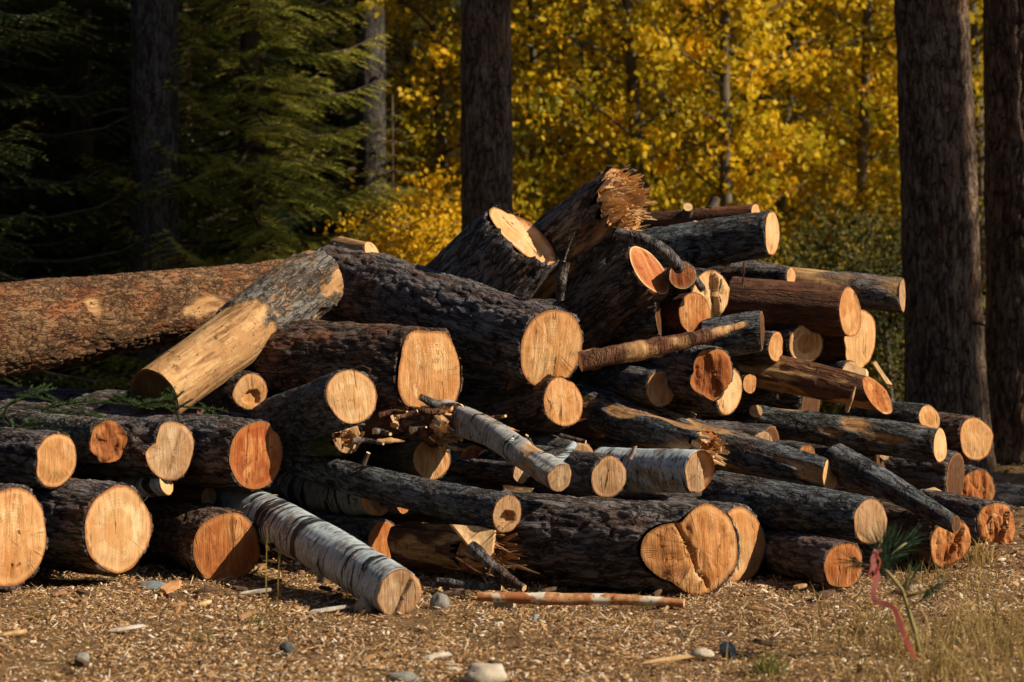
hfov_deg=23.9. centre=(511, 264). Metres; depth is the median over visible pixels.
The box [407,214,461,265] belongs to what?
aspen sapling
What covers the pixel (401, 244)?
aspen sapling
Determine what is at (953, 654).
dry grass
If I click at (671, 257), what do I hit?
branch
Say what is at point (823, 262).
shrub
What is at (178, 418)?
fir sprig
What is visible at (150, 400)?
fir sprig
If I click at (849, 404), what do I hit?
twig
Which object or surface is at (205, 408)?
fir sprig
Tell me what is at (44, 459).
pine log
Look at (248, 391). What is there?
pine log
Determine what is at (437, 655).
wood chip
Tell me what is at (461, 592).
wood chip
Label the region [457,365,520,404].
pine log
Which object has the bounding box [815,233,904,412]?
shrub
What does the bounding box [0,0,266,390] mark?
fir tree
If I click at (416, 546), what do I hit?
splintered log
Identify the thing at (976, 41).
aspen tree
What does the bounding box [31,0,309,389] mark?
fir tree
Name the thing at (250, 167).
fir tree
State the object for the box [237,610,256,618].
wood chip
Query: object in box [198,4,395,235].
fir tree
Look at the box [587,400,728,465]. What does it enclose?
broken log
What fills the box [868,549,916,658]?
ribbon
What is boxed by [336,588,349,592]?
wood chip
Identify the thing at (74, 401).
fir sprig
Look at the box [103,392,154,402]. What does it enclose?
fir sprig
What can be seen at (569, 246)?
twig
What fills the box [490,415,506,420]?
broken stick
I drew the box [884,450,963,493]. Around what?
pine log
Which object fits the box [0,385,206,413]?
pine log
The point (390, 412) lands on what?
broken stick
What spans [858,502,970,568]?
pine log
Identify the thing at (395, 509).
log
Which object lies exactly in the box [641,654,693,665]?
wood chip
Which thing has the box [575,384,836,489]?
peeled log
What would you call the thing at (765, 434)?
log
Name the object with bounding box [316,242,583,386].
pine log
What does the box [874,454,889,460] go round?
log
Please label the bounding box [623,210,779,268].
pine log
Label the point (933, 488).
wood slab
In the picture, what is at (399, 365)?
pine log
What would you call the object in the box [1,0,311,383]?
fir tree
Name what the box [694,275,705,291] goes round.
branch
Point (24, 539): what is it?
pine log
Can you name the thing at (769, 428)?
pine log
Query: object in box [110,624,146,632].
wood chip
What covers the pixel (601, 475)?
pine log
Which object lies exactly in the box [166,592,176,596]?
wood chip
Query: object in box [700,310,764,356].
pine log
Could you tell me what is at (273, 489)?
pine log
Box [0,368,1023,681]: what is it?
ground
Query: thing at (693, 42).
aspen tree
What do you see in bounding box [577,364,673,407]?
pine log
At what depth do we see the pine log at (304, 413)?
12.57 m
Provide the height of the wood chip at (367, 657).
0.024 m
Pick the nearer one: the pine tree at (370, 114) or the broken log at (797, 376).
the broken log at (797, 376)
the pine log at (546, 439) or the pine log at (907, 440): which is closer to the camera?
the pine log at (546, 439)
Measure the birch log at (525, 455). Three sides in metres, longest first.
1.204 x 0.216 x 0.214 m
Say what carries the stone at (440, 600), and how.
on the ground at (514, 640)
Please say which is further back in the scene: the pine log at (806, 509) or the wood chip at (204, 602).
the pine log at (806, 509)
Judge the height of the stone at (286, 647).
0.046 m
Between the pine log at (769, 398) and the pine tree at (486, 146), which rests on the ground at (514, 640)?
the pine tree at (486, 146)
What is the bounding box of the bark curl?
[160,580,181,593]
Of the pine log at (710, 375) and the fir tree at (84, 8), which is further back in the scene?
the fir tree at (84, 8)
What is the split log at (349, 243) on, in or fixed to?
on the pine log at (517, 339)
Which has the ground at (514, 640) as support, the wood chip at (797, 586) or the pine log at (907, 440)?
the wood chip at (797, 586)
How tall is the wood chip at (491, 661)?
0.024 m
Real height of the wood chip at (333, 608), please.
0.038 m
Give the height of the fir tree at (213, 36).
12.932 m
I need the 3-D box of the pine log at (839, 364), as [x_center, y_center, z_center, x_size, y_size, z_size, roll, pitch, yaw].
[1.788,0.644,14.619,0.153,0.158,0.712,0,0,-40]
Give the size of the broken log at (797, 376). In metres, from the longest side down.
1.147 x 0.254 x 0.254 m
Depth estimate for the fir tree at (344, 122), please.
26.98 m
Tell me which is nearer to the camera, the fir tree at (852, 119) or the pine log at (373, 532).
the pine log at (373, 532)
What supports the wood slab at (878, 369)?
on the pine log at (907, 440)
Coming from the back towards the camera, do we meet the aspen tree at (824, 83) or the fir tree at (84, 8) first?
the aspen tree at (824, 83)
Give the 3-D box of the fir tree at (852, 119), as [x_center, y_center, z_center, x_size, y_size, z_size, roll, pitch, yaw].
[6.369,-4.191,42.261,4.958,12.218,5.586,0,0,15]
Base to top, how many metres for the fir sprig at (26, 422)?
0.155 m
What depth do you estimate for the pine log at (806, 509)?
12.38 m
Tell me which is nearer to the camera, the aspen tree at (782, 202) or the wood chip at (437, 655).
the wood chip at (437, 655)
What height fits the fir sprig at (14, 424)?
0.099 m
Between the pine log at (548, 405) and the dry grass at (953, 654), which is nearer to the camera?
the dry grass at (953, 654)
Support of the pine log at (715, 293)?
on the pine log
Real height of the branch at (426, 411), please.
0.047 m
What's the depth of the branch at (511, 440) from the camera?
12.28 m
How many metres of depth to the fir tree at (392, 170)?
24.19 m
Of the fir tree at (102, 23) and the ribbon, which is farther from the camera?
the fir tree at (102, 23)
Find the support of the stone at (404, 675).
on the ground at (514, 640)
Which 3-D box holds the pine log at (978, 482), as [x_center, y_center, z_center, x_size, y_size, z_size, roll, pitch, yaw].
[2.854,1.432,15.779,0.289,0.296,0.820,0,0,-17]
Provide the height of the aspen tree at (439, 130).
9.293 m
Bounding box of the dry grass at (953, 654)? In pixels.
[2,545,1023,681]
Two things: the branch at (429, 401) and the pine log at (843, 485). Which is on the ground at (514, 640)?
the pine log at (843, 485)
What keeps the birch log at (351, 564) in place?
on the ground at (514, 640)
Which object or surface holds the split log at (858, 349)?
on the pine log at (769, 398)
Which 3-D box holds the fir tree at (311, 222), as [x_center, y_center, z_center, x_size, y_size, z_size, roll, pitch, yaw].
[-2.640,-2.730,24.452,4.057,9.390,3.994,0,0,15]
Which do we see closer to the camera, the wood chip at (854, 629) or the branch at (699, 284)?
the wood chip at (854, 629)
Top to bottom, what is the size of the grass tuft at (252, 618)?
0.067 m
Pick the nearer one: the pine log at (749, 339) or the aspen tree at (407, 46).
the pine log at (749, 339)
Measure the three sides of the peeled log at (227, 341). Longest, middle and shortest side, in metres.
1.586 x 0.405 x 0.400 m
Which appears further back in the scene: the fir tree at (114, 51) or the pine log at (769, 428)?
the fir tree at (114, 51)
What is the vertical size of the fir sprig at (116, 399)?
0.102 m
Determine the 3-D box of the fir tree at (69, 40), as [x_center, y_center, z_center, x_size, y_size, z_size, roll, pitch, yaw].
[-7.063,-4.534,36.982,5.733,12.932,5.415,0,0,20]
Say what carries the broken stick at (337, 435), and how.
on the pine log at (304, 413)
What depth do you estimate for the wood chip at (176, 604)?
11.14 m
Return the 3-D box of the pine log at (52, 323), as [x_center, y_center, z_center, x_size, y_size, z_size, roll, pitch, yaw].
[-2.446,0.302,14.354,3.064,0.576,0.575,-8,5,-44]
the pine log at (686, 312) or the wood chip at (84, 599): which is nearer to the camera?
the wood chip at (84, 599)
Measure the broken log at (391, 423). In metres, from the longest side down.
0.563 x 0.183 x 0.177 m
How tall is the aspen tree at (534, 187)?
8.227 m
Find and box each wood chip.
[0,629,27,636]
[47,588,60,594]
[52,590,66,595]
[75,589,95,596]
[75,657,88,666]
[78,597,87,602]
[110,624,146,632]
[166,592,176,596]
[166,601,186,607]
[192,587,218,593]
[198,600,211,605]
[198,659,209,664]
[232,585,247,591]
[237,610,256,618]
[240,588,271,594]
[260,579,282,585]
[308,605,348,613]
[318,585,335,591]
[325,592,342,601]
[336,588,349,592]
[361,654,374,661]
[424,652,451,659]
[439,588,463,593]
[444,590,471,595]
[487,659,504,665]
[540,587,556,591]
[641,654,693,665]
[653,589,661,596]
[745,605,771,611]
[752,638,777,646]
[792,583,806,589]
[815,589,835,597]
[853,625,864,631]
[893,588,900,593]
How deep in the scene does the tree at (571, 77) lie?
39.69 m
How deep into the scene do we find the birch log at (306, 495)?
13.25 m
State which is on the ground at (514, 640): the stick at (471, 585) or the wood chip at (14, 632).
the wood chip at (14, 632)
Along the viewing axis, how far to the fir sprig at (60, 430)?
12.40 m
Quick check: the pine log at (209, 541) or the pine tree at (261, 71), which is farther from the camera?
the pine tree at (261, 71)
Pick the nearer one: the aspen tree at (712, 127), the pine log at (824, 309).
the pine log at (824, 309)
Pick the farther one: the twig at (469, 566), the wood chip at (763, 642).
the twig at (469, 566)
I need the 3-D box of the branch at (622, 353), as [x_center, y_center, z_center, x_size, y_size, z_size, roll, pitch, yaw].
[0.843,0.448,13.243,0.983,0.270,0.132,0,0,-12]
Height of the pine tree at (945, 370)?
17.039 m
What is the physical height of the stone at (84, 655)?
0.060 m
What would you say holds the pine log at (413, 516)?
on the pine log at (273, 489)
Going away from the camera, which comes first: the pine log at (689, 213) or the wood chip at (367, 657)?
the wood chip at (367, 657)
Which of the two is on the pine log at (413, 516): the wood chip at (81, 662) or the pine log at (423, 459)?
the pine log at (423, 459)
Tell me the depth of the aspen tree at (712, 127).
29.12 m
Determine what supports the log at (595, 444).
on the pine log
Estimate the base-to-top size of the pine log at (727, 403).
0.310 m
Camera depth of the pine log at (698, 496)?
13.05 m
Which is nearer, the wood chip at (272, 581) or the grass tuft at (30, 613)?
the grass tuft at (30, 613)
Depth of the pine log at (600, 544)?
11.78 m
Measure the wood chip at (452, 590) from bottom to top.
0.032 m
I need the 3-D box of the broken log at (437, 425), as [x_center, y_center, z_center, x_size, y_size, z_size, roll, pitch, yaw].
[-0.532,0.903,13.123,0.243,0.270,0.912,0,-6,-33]
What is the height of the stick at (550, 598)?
0.063 m
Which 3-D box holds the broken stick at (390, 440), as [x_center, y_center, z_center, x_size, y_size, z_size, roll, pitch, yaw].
[-0.625,0.917,12.587,0.172,0.035,0.039,0,0,-30]
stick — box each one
[332,433,349,437]
[352,437,383,444]
[372,428,391,435]
[377,437,405,443]
[379,409,407,417]
[398,409,417,418]
[409,426,426,433]
[436,577,501,590]
[443,445,465,450]
[467,541,526,590]
[477,592,684,606]
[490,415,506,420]
[555,260,569,300]
[559,433,585,443]
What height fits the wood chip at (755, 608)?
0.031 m
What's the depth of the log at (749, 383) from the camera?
14.09 m
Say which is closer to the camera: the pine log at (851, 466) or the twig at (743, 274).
the pine log at (851, 466)
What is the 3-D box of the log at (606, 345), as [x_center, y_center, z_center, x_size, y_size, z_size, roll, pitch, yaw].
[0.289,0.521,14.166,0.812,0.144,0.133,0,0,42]
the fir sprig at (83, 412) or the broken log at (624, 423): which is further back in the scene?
the broken log at (624, 423)
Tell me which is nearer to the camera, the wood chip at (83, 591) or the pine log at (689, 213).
the wood chip at (83, 591)
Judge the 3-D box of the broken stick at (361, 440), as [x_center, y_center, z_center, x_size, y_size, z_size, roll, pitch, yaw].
[-0.733,0.910,12.465,0.186,0.036,0.072,0,0,21]
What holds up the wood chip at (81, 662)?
on the ground at (514, 640)
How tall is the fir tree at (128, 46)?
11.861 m
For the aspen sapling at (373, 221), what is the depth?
23.51 m
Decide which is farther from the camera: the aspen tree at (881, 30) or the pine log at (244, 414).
the aspen tree at (881, 30)
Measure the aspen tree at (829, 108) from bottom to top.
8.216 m
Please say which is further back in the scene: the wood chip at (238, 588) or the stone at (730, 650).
the wood chip at (238, 588)
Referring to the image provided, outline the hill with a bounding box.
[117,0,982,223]
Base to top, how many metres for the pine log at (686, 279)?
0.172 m
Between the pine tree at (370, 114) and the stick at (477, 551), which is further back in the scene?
the pine tree at (370, 114)
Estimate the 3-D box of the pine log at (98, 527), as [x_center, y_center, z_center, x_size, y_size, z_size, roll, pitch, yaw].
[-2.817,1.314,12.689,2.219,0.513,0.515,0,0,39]
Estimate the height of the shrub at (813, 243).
2.358 m
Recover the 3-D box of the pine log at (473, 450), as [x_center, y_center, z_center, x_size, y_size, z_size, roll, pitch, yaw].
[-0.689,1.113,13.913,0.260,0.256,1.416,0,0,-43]
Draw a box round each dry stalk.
[263,546,267,615]
[277,542,281,613]
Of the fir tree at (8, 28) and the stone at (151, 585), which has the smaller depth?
the stone at (151, 585)
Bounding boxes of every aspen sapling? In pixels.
[314,207,453,262]
[333,179,460,265]
[382,155,532,252]
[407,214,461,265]
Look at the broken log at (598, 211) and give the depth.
14.20 m
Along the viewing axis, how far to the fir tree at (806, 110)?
39.87 m
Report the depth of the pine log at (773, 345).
14.09 m
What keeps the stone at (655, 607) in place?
on the ground at (514, 640)
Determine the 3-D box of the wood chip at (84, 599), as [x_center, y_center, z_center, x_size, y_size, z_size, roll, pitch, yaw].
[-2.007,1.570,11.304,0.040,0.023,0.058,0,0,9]
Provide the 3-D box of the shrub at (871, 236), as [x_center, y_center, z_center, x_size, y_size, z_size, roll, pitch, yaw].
[3.302,0.502,22.703,1.798,2.201,1.727,0,0,-7]
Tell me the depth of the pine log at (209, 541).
12.23 m
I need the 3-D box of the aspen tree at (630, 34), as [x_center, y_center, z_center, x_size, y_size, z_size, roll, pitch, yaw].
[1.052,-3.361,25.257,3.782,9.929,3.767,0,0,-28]
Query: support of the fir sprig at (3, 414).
on the pine log at (107, 443)
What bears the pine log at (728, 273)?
on the split log at (858, 349)
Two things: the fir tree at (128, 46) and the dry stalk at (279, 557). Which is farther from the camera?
the fir tree at (128, 46)
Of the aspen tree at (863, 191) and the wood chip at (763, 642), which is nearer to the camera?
the wood chip at (763, 642)
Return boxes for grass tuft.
[29,609,58,617]
[186,625,215,642]
[249,610,278,624]
[740,645,794,676]
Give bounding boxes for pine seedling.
[834,514,957,651]
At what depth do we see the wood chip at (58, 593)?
11.52 m
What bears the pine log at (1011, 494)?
on the ground at (514, 640)
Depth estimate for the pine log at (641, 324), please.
13.70 m
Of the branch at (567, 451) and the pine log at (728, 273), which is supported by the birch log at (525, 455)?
the branch at (567, 451)
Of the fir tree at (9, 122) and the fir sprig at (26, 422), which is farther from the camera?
the fir tree at (9, 122)
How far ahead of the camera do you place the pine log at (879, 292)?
15.01 m
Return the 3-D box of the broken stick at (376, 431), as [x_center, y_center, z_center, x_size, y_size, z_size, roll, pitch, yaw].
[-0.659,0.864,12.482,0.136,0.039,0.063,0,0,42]
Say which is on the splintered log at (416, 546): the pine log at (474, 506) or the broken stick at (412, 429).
the pine log at (474, 506)
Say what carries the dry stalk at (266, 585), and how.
on the ground at (514, 640)
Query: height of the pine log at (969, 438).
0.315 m
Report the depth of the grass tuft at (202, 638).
10.32 m
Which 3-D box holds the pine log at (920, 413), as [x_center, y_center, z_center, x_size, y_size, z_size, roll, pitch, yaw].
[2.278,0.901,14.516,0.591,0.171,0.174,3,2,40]
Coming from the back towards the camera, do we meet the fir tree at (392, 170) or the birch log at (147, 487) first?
the fir tree at (392, 170)
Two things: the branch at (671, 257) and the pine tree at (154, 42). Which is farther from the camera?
the pine tree at (154, 42)
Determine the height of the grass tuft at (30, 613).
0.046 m
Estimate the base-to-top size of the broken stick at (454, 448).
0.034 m
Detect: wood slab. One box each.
[449,524,495,568]
[843,363,868,385]
[871,360,892,387]
[927,487,979,525]
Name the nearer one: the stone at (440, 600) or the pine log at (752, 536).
the stone at (440, 600)
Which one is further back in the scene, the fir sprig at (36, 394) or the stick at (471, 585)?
the fir sprig at (36, 394)
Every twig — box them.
[455,557,491,576]
[564,232,574,260]
[742,262,744,285]
[844,386,855,412]
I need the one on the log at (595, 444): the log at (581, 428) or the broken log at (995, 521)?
the log at (581, 428)
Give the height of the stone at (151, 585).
0.053 m
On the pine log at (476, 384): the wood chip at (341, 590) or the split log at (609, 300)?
the split log at (609, 300)
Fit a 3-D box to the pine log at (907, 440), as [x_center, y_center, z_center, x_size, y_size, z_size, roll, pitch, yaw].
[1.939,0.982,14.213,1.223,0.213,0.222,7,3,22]
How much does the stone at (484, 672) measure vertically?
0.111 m
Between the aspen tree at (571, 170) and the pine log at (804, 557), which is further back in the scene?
the aspen tree at (571, 170)
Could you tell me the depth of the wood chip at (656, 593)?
11.54 m
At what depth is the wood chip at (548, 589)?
11.66 m
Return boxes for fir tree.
[0,0,185,390]
[0,0,188,390]
[0,0,214,269]
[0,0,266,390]
[1,0,216,363]
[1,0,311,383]
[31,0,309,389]
[50,9,128,253]
[51,1,319,271]
[52,0,402,390]
[54,0,212,224]
[54,17,350,224]
[60,0,419,390]
[115,0,388,257]
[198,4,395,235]
[216,0,415,254]
[270,0,460,236]
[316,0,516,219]
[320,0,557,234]
[342,95,435,252]
[419,2,590,215]
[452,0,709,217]
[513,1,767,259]
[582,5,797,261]
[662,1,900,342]
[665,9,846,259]
[765,4,902,327]
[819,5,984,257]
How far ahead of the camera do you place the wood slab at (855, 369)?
14.01 m
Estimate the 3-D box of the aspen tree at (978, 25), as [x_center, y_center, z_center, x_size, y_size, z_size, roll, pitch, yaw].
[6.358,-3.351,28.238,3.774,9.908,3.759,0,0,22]
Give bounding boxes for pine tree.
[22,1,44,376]
[93,0,184,390]
[258,14,265,251]
[304,0,386,247]
[460,0,512,230]
[894,0,996,471]
[982,0,1023,465]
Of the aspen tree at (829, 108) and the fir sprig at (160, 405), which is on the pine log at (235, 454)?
the fir sprig at (160, 405)
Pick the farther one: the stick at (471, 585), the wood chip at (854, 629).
the stick at (471, 585)
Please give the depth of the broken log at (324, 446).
12.93 m
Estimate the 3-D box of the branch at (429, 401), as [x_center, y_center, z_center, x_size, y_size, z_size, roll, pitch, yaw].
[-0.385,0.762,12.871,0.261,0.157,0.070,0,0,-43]
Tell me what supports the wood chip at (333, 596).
on the ground at (514, 640)
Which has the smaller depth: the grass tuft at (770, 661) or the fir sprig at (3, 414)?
the grass tuft at (770, 661)
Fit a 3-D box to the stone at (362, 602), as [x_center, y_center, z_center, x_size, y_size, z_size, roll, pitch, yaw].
[-0.676,1.578,11.060,0.101,0.125,0.076,0,0,0]
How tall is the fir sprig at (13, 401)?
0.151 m
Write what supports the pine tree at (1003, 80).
on the ground at (514, 640)
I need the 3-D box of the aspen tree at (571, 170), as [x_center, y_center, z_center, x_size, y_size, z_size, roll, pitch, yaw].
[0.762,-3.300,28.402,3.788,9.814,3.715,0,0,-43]
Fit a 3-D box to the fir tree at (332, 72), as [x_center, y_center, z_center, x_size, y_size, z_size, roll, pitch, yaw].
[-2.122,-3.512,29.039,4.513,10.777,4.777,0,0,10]
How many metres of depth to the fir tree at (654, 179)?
39.65 m
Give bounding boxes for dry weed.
[967,535,996,563]
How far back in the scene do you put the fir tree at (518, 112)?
40.82 m
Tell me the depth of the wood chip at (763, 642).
10.03 m
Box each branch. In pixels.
[409,406,445,414]
[418,394,442,407]
[507,438,551,476]
[554,441,576,467]
[578,321,748,371]
[615,228,684,273]
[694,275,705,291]
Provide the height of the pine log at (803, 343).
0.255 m
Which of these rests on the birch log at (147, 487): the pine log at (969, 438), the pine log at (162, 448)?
the pine log at (162, 448)
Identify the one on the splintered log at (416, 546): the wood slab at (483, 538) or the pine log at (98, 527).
the wood slab at (483, 538)
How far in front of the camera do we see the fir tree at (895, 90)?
39.84 m
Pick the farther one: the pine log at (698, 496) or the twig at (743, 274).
the twig at (743, 274)
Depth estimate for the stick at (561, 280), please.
13.29 m
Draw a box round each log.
[0,259,284,377]
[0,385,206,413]
[0,398,283,491]
[0,405,194,482]
[0,408,127,463]
[0,427,76,488]
[0,483,48,589]
[29,480,152,576]
[101,478,215,503]
[104,474,172,500]
[131,249,343,413]
[141,499,260,580]
[193,370,267,411]
[206,409,251,418]
[213,504,394,557]
[214,481,288,503]
[215,489,421,616]
[238,319,463,411]
[250,368,377,447]
[274,473,388,516]
[278,426,364,473]
[280,452,520,532]
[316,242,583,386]
[330,236,378,252]
[330,403,404,457]
[339,438,450,479]
[360,497,407,513]
[370,474,503,524]
[387,521,539,575]
[392,403,463,452]
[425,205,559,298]
[438,399,570,491]
[446,456,527,484]
[448,442,483,458]
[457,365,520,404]
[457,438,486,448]
[458,489,739,596]
[463,376,583,435]
[481,444,626,497]
[521,245,669,385]
[522,433,592,451]
[531,165,656,298]
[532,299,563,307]
[532,488,766,582]
[547,418,605,438]
[569,365,742,415]
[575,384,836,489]
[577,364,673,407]
[581,437,641,450]
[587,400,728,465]
[593,446,714,492]
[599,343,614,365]
[609,301,661,344]
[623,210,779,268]
[623,345,733,401]
[640,196,759,229]
[654,492,701,499]
[655,292,710,335]
[663,268,729,317]
[666,261,696,289]
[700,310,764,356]
[701,387,819,421]
[701,470,886,544]
[702,420,779,475]
[705,266,794,283]
[718,309,875,367]
[724,276,860,336]
[729,260,905,312]
[730,331,782,361]
[731,355,891,413]
[739,402,946,462]
[740,374,756,393]
[741,429,772,441]
[756,440,884,497]
[759,528,861,588]
[771,324,822,360]
[776,440,814,453]
[817,360,856,368]
[823,443,959,533]
[842,401,939,427]
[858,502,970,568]
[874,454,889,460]
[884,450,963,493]
[919,489,1014,544]
[938,412,993,461]
[961,465,995,499]
[993,483,1023,506]
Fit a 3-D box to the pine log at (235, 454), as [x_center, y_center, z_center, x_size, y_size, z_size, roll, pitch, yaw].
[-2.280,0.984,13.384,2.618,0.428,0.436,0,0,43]
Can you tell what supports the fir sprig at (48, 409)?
on the pine log at (162, 448)
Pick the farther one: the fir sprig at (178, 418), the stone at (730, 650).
the fir sprig at (178, 418)
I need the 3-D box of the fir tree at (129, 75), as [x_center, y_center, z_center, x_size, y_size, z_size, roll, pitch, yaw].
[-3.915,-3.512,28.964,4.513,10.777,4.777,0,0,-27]
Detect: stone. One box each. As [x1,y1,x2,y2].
[74,652,89,666]
[137,581,166,590]
[279,642,293,652]
[353,596,374,613]
[385,671,421,681]
[430,592,449,608]
[463,662,507,681]
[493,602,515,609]
[532,614,539,620]
[653,606,673,608]
[690,648,714,659]
[719,641,736,657]
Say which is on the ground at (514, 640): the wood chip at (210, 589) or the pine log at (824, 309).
the wood chip at (210, 589)
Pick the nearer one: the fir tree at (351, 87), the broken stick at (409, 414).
the broken stick at (409, 414)
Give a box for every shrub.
[759,233,879,414]
[771,192,900,412]
[786,206,903,412]
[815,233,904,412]
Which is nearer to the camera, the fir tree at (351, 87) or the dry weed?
the dry weed
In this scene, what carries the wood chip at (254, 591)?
on the ground at (514, 640)
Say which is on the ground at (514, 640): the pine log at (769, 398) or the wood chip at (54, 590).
the wood chip at (54, 590)
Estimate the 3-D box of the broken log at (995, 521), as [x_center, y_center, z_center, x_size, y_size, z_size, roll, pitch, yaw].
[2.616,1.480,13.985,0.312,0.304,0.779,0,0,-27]
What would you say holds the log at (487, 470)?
on the pine log at (413, 516)
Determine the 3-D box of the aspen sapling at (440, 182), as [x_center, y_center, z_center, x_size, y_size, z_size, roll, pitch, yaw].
[-0.620,0.207,24.672,2.101,2.792,2.194,0,0,44]
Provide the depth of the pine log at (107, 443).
12.33 m
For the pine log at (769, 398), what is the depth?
14.90 m
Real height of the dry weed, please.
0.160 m
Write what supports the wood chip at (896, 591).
on the ground at (514, 640)
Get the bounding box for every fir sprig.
[0,382,55,409]
[0,402,9,425]
[0,422,28,429]
[9,417,42,428]
[14,388,74,407]
[22,404,70,414]
[41,395,95,410]
[45,427,70,433]
[61,404,118,422]
[87,393,153,409]
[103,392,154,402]
[128,393,178,408]
[138,402,203,409]
[155,385,192,421]
[196,400,227,418]
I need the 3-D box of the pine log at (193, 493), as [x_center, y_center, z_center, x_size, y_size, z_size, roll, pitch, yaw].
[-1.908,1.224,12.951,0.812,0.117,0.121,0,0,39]
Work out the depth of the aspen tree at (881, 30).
29.14 m
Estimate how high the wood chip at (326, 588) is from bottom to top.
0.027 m
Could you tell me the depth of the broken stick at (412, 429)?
12.61 m
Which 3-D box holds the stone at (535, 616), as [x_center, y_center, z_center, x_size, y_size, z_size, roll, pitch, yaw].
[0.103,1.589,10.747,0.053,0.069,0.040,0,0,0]
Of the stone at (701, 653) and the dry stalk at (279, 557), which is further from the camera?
the dry stalk at (279, 557)
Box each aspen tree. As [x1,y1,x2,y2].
[310,0,524,224]
[327,0,573,215]
[405,0,720,217]
[407,0,692,227]
[450,0,813,265]
[551,0,786,246]
[569,0,769,208]
[576,0,891,265]
[627,0,897,266]
[730,0,903,342]
[746,0,983,384]
[769,5,898,276]
[791,0,984,349]
[856,0,985,328]
[884,0,983,108]
[970,4,983,119]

